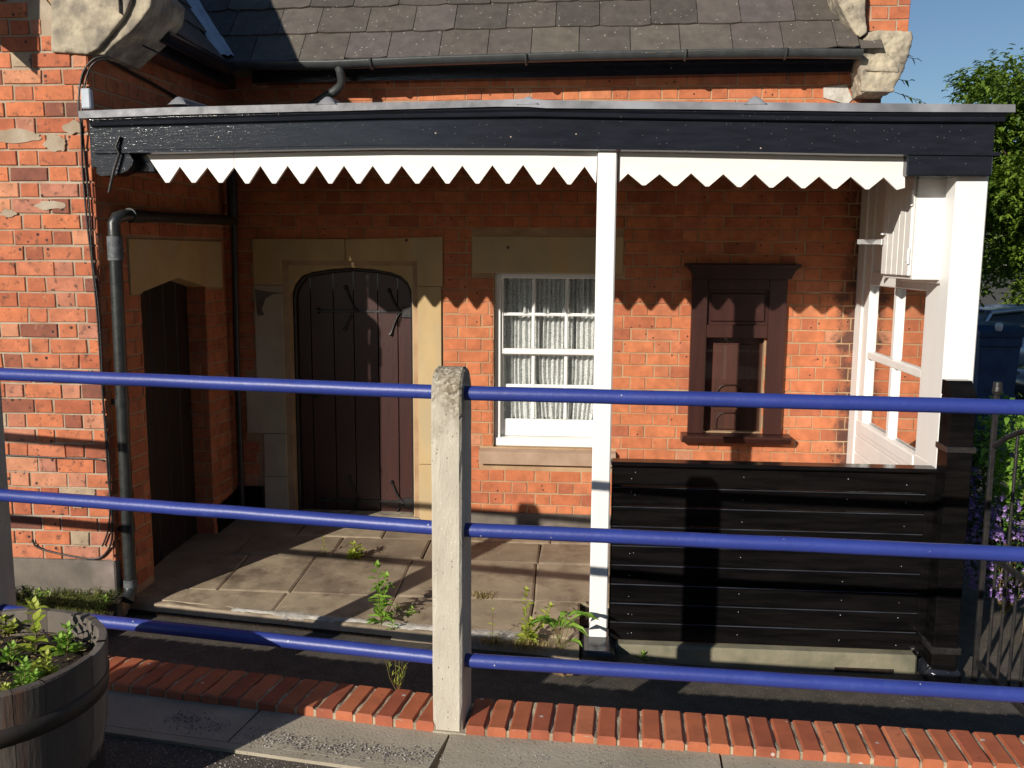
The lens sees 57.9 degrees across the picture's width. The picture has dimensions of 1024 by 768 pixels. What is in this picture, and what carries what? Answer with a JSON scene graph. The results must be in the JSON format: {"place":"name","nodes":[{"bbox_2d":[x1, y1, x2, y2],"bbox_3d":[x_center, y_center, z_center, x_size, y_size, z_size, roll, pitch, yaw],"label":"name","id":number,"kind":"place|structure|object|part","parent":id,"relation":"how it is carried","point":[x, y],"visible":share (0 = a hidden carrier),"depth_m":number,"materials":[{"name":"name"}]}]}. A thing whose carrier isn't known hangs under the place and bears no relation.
{"place":"outdoors","nodes":[
{"label":"outdoors","id":0,"kind":"place"},
{"bbox_2d":[104,735,336,767],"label":"road","id":1,"kind":"structure","parent":0,"point":[156,760],"depth_m":3.07,"materials":[{"name":"grey asphalt"}]},
{"bbox_2d":[0,608,109,767],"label":"barrel planter","id":2,"kind":"object","parent":1,"relation":"on","point":[57,719],"visible":0.82,"depth_m":2.65,"materials":[{"name":"brown wood"}]},
{"bbox_2d":[0,682,10,690],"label":"seedling","id":3,"kind":"object","parent":2,"relation":"in","point":[5,685],"visible":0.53,"depth_m":2.62,"materials":[{"name":"green plant"}]},
{"bbox_2d":[0,614,18,637],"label":"seedling","id":4,"kind":"object","parent":2,"relation":"in","point":[14,620],"visible":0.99,"depth_m":3.02,"materials":[{"name":"green plant"}]},
{"bbox_2d":[0,640,27,665],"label":"seedling","id":5,"kind":"object","parent":2,"relation":"in","point":[7,652],"visible":1,"depth_m":2.82,"materials":[{"name":"green plant"}]},
{"bbox_2d":[8,655,43,687],"bbox_3d":[-1.395,0.832,2.646,0.108,0.102,0.077,0,8,-4],"label":"seedling","id":6,"kind":"object","parent":2,"relation":"in","point":[22,677],"visible":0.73,"depth_m":2.65,"materials":[{"name":"green plant"}]},
{"bbox_2d":[13,596,57,653],"bbox_3d":[-1.487,0.753,2.858,0.117,0.197,0.126,-6,10,-40],"label":"seedling","id":7,"kind":"object","parent":2,"relation":"in","point":[34,604],"visible":0.99,"depth_m":2.87,"materials":[{"name":"green plant"}]},
{"bbox_2d":[28,649,60,678],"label":"seedling","id":8,"kind":"object","parent":2,"relation":"in","point":[46,667],"visible":0.75,"depth_m":2.72,"materials":[{"name":"green plant"}]},
{"bbox_2d":[0,629,89,686],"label":"plant litter","id":9,"kind":"object","parent":2,"relation":"in","point":[1,641],"visible":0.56,"depth_m":2.87,"materials":[{"name":"brown plant"}]},
{"bbox_2d":[49,621,86,655],"bbox_3d":[-1.383,0.793,2.876,0.094,0.114,0.099,1,8,4],"label":"seedling","id":10,"kind":"object","parent":2,"relation":"in","point":[64,640],"visible":0.98,"depth_m":2.88,"materials":[{"name":"green plant"}]},
{"bbox_2d":[104,726,410,767],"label":"kerb edging","id":11,"kind":"object","parent":1,"relation":"on","point":[330,761],"depth_m":3.11,"materials":[{"name":"concrete"}]},
{"bbox_2d":[105,709,646,767],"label":"gravel","id":12,"kind":"structure","parent":1,"relation":"on","point":[211,729],"depth_m":3.11,"materials":[{"name":"grey gravel"}]},
{"bbox_2d":[135,519,609,639],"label":"paving","id":13,"kind":"structure","parent":0,"point":[259,565],"depth_m":5.86,"materials":[{"name":"brown stone"}]},
{"bbox_2d":[345,540,364,559],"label":"weed","id":14,"kind":"object","parent":13,"relation":"on","point":[353,553],"visible":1,"depth_m":6.09,"materials":[{"name":"green plant"}]},
{"bbox_2d":[393,601,411,612],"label":"grass tuft","id":15,"kind":"object","parent":13,"relation":"on","point":[397,606],"visible":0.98,"depth_m":5.35,"materials":[{"name":"green plant"}]},
{"bbox_2d":[404,606,417,614],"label":"weed","id":16,"kind":"object","parent":13,"relation":"on","point":[412,607],"visible":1,"depth_m":5.29,"materials":[{"name":"green plant"}]},
{"bbox_2d":[472,589,495,599],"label":"grass tuft","id":17,"kind":"object","parent":13,"relation":"on","point":[480,596],"visible":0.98,"depth_m":5.52,"materials":[{"name":"green plant"}]},
{"bbox_2d":[106,690,900,767],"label":"pavement","id":18,"kind":"structure","parent":0,"point":[139,712],"depth_m":3.15,"materials":[{"name":"concrete"}]},
{"bbox_2d":[106,265,1023,737],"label":"ground","id":19,"kind":"structure","parent":0,"point":[834,707],"depth_m":4.71,"materials":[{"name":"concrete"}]},
{"bbox_2d":[16,593,122,615],"bbox_3d":[-3.531,1.304,5.286,2.600,0.215,0.330,1,8,4],"label":"soil strip","id":20,"kind":"object","parent":19,"relation":"on","point":[112,605],"visible":0.17,"depth_m":5.26,"materials":[{"name":"brown soil"}]},
{"bbox_2d":[24,588,50,607],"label":"weed","id":21,"kind":"object","parent":20,"relation":"on","point":[39,595],"visible":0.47,"depth_m":5.20,"materials":[{"name":"green plant"}]},
{"bbox_2d":[15,585,122,615],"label":"grass","id":22,"kind":"structure","parent":20,"relation":"on","point":[70,598],"depth_m":5.24,"materials":[{"name":"green plant"}]},
{"bbox_2d":[96,594,108,611],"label":"weed","id":23,"kind":"object","parent":20,"relation":"on","point":[105,600],"visible":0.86,"depth_m":5.21,"materials":[{"name":"green plant"}]},
{"bbox_2d":[128,542,608,659],"bbox_3d":[-0.263,1.328,5.985,5.110,0.340,2.090,1,8,4],"label":"paving bed","id":24,"kind":"object","parent":19,"relation":"on","point":[583,620],"visible":0.15,"depth_m":5.30,"materials":[{"name":"grey concrete"}]},
{"bbox_2d":[130,599,578,659],"bbox_3d":[-1.000,1.419,5.229,2.792,0.202,0.136,2,8,12],"label":"paving edge","id":25,"kind":"object","parent":24,"relation":"on","point":[570,650],"visible":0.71,"depth_m":5.18,"materials":[{"name":"grey stone"}]},
{"bbox_2d":[231,607,523,640],"bbox_3d":[-0.757,1.340,5.181,1.769,0.027,0.151,2,8,10],"label":"cement fillet","id":26,"kind":"object","parent":25,"relation":"on","point":[284,615],"visible":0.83,"depth_m":5.20,"materials":[{"name":"grey concrete"}]},
{"bbox_2d":[366,560,394,624],"bbox_3d":[-0.729,1.157,5.183,0.160,0.365,0.241,1,8,4],"label":"weed","id":27,"kind":"object","parent":25,"relation":"on","point":[379,611],"visible":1,"depth_m":5.17,"materials":[{"name":"green plant"}]},
{"bbox_2d":[385,620,399,629],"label":"weed","id":28,"kind":"object","parent":25,"relation":"on","point":[392,621],"visible":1,"depth_m":5.10,"materials":[{"name":"green plant"}]},
{"bbox_2d":[471,633,510,648],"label":"grass tuft","id":29,"kind":"object","parent":25,"relation":"on","point":[492,641],"visible":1,"depth_m":4.94,"materials":[{"name":"green plant"}]},
{"bbox_2d":[488,607,495,634],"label":"weed","id":30,"kind":"object","parent":25,"relation":"on","point":[492,625],"visible":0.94,"depth_m":4.97,"materials":[{"name":"green plant"}]},
{"bbox_2d":[499,635,551,653],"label":"grass tuft","id":31,"kind":"object","parent":25,"relation":"on","point":[526,643],"visible":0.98,"depth_m":4.90,"materials":[{"name":"green plant"}]},
{"bbox_2d":[514,586,553,644],"bbox_3d":[0.108,1.233,4.922,0.196,0.317,0.167,-6,10,-37],"label":"weed","id":32,"kind":"object","parent":25,"relation":"on","point":[528,633],"visible":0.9,"depth_m":4.92,"materials":[{"name":"green plant"}]},
{"bbox_2d":[528,610,598,648],"bbox_3d":[0.287,1.293,4.929,0.362,0.203,0.267,2,8,12],"label":"weed","id":33,"kind":"object","parent":25,"relation":"on","point":[553,623],"visible":0.99,"depth_m":4.89,"materials":[{"name":"green plant"}]},
{"bbox_2d":[0,0,912,616],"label":"brick building","id":34,"kind":"structure","parent":19,"relation":"on","point":[726,284],"depth_m":6.37,"materials":[{"name":"brick"}]},
{"bbox_2d":[6,454,103,460],"bbox_3d":[-2.600,0.417,5.227,0.608,0.029,0.009,1,8,4],"label":"cable","id":35,"kind":"object","parent":34,"relation":"attached to","point":[54,457],"visible":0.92,"depth_m":5.22,"materials":[{"name":"black paint"}]},
{"bbox_2d":[32,55,112,559],"bbox_3d":[-2.446,-0.370,5.098,0.600,2.779,0.055,1,8,2],"label":"cable","id":36,"kind":"object","parent":34,"relation":"attached to","point":[83,181],"visible":0.95,"depth_m":5.08,"materials":[{"name":"black paint"}]},
{"bbox_2d":[81,58,110,546],"bbox_3d":[-2.245,-0.402,5.087,0.171,2.684,0.036,0,8,-6],"label":"cable","id":37,"kind":"object","parent":34,"relation":"attached to","point":[85,81],"visible":0.93,"depth_m":5.07,"materials":[{"name":"black paint"}]},
{"bbox_2d":[106,60,177,97],"bbox_3d":[-2.119,-1.821,5.772,0.018,0.139,1.523,1,8,8],"label":"cable","id":38,"kind":"object","parent":34,"relation":"attached to","point":[143,78],"visible":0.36,"depth_m":5.41,"materials":[{"name":"black paint"}]},
{"bbox_2d":[140,281,196,565],"bbox_3d":[-2.292,0.277,6.052,0.128,1.978,0.894,1,8,8],"label":"side door","id":39,"kind":"structure","parent":34,"relation":"in","point":[169,414],"depth_m":6.13,"materials":[{"name":"black paint"}]},
{"bbox_2d":[106,169,237,603],"bbox_3d":[-2.068,-0.162,5.898,0.185,2.689,1.598,2,8,11],"label":"drainpipe","id":40,"kind":"object","parent":34,"relation":"attached to","point":[115,256],"visible":0.94,"depth_m":5.23,"materials":[{"name":"black metal"}]},
{"bbox_2d":[231,224,244,505],"bbox_3d":[-1.982,-0.151,6.698,0.059,2.310,0.044,1,8,4],"label":"corner pipe","id":41,"kind":"object","parent":34,"relation":"attached to","point":[236,347],"visible":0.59,"depth_m":6.68,"materials":[{"name":"black metal"}]},
{"bbox_2d":[297,271,412,511],"bbox_3d":[-1.156,0.098,6.882,0.902,1.935,0.096,1,8,4],"label":"arched door","id":42,"kind":"structure","parent":34,"relation":"in","point":[356,451],"depth_m":6.86,"materials":[{"name":"red paint"}]},
{"bbox_2d":[494,273,594,447],"bbox_3d":[0.267,-0.174,6.709,0.782,1.251,0.178,1,8,4],"label":"sash window","id":43,"kind":"structure","parent":34,"relation":"in","point":[524,430],"depth_m":6.74,"materials":[{"name":"white paint"}]},
{"bbox_2d":[78,88,1015,661],"bbox_3d":[0.128,-0.116,5.739,4.728,3.074,2.115,1,8,4],"label":"porch canopy","id":44,"kind":"object","parent":34,"relation":"attached to","point":[914,338],"visible":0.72,"depth_m":4.74,"materials":[{"name":"black paint"}]},
{"bbox_2d":[857,178,946,283],"bbox_3d":[2.118,-0.925,5.102,0.327,0.722,0.640,1,8,4],"label":"wall cupboard","id":45,"kind":"object","parent":44,"relation":"attached to","point":[911,241],"depth_m":4.84,"materials":[{"name":"white paint"}]},
{"bbox_2d":[857,178,916,275],"bbox_3d":[2.031,-0.852,5.047,0.165,0.512,0.460,1,8,4],"label":"cupboard door","id":46,"kind":"structure","parent":45,"relation":"in","point":[897,241],"depth_m":5.02,"materials":[{"name":"white paint"}]},
{"bbox_2d":[895,92,925,103],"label":"ivy sprig","id":47,"kind":"object","parent":34,"relation":"attached to","point":[911,98],"visible":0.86,"depth_m":6.09,"materials":[{"name":"green plant"}]},
{"bbox_2d":[553,673,572,675],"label":"dead leaf","id":48,"kind":"object","parent":19,"relation":"on","point":[559,674],"visible":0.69,"depth_m":4.67,"materials":[{"name":"brown plant"}]},
{"bbox_2d":[434,749,721,767],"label":"pavement","id":49,"kind":"structure","parent":19,"relation":"on","point":[437,764],"depth_m":3.09,"materials":[{"name":"grey concrete"}]},
{"bbox_2d":[108,656,1023,767],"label":"brick kerb","id":50,"kind":"structure","parent":49,"relation":"on","point":[887,746],"depth_m":3.23,"materials":[{"name":"brick"}]},
{"bbox_2d":[384,659,405,689],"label":"weed","id":51,"kind":"object","parent":50,"relation":"on","point":[401,676],"visible":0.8,"depth_m":3.46,"materials":[{"name":"green plant"}]},
{"bbox_2d":[0,366,1023,731],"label":"post and rail fence","id":52,"kind":"object","parent":50,"relation":"on","point":[450,528],"visible":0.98,"depth_m":3.14,"materials":[{"name":"metal"}]},
{"bbox_2d":[151,631,1014,729],"bbox_3d":[0.549,1.490,4.926,5.597,0.095,1.001,1,8,4],"label":"grit","id":53,"kind":"object","parent":19,"relation":"on","point":[600,696],"visible":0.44,"depth_m":4.70,"materials":[{"name":"gravel"}]},
{"bbox_2d":[638,650,649,660],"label":"weed","id":54,"kind":"object","parent":19,"relation":"on","point":[642,653],"visible":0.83,"depth_m":5.02,"materials":[{"name":"green plant"}]},
{"bbox_2d":[613,639,916,673],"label":"concrete plinth","id":55,"kind":"structure","parent":19,"relation":"on","point":[883,661],"depth_m":4.99,"materials":[{"name":"concrete"}]},
{"bbox_2d":[608,458,936,655],"bbox_3d":[1.382,0.930,4.985,1.711,1.028,0.118,1,8,4],"label":"boarded barrier","id":56,"kind":"object","parent":55,"relation":"on","point":[715,595],"visible":0.88,"depth_m":4.95,"materials":[{"name":"paint"}]},
{"bbox_2d":[917,379,976,682],"bbox_3d":[2.260,0.786,4.795,0.181,1.622,0.208,1,8,4],"label":"gate post","id":57,"kind":"object","parent":19,"relation":"on","point":[937,660],"visible":0.8,"depth_m":4.74,"materials":[{"name":"black paint"}]},
{"bbox_2d":[966,458,984,542],"bbox_3d":[2.818,0.911,5.926,0.347,0.996,0.448,-2,8,-17],"label":"flower clump","id":58,"kind":"object","parent":19,"relation":"on","point":[972,503],"visible":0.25,"depth_m":5.77,"materials":[{"name":"purple plant"}]},
{"bbox_2d":[941,43,1023,306],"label":"garden tree","id":59,"kind":"object","parent":19,"relation":"on","point":[1005,198],"visible":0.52,"depth_m":12.85,"materials":[{"name":"green plant"}]},
{"bbox_2d":[964,414,1006,571],"bbox_3d":[2.888,0.697,6.043,0.601,1.389,0.647,-8,11,-44],"label":"leafy shrub","id":60,"kind":"object","parent":19,"relation":"on","point":[978,481],"visible":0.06,"depth_m":5.85,"materials":[{"name":"green plant"}]},
{"bbox_2d":[963,495,1023,615],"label":"flower clump","id":61,"kind":"object","parent":19,"relation":"on","point":[1000,534],"visible":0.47,"depth_m":5.62,"materials":[{"name":"purple plant"}]},
{"bbox_2d":[970,392,1023,600],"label":"leafy shrub","id":62,"kind":"object","parent":19,"relation":"on","point":[1000,469],"visible":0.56,"depth_m":5.79,"materials":[{"name":"green plant"}]},
{"bbox_2d":[971,382,1023,715],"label":"iron railing","id":63,"kind":"object","parent":19,"relation":"on","point":[995,443],"visible":0.81,"depth_m":4.62,"materials":[{"name":"black metal"}]},
{"bbox_2d":[973,321,1023,433],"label":"wheelie bin","id":64,"kind":"object","parent":19,"relation":"on","point":[999,344],"visible":0.62,"depth_m":12.43,"materials":[{"name":"blue plastic"}]},
{"bbox_2d":[978,304,1023,366],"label":"parked car","id":65,"kind":"object","parent":19,"relation":"on","point":[1012,313],"visible":0.11,"depth_m":20.51,"materials":[{"name":"blue metal"}]},
{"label":"windows","id":66,"kind":"part","parent":65,"relation":"part of","materials":[{"name":"glass"}]},
{"bbox_2d":[979,127,1023,303],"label":"garden tree","id":67,"kind":"object","parent":19,"relation":"on","point":[1018,295],"visible":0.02,"depth_m":25.16,"materials":[{"name":"green plant"}]},
{"bbox_2d":[1014,366,1023,399],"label":"parked car","id":68,"kind":"object","parent":19,"relation":"on","point":[1019,386],"visible":0.52,"depth_m":15.51,"materials":[{"name":"paint"}]},
{"bbox_2d":[881,0,1023,252],"label":"sky","id":69,"kind":"structure","parent":0,"point":[948,35],"materials":[{"name":"blue"}]}
]}

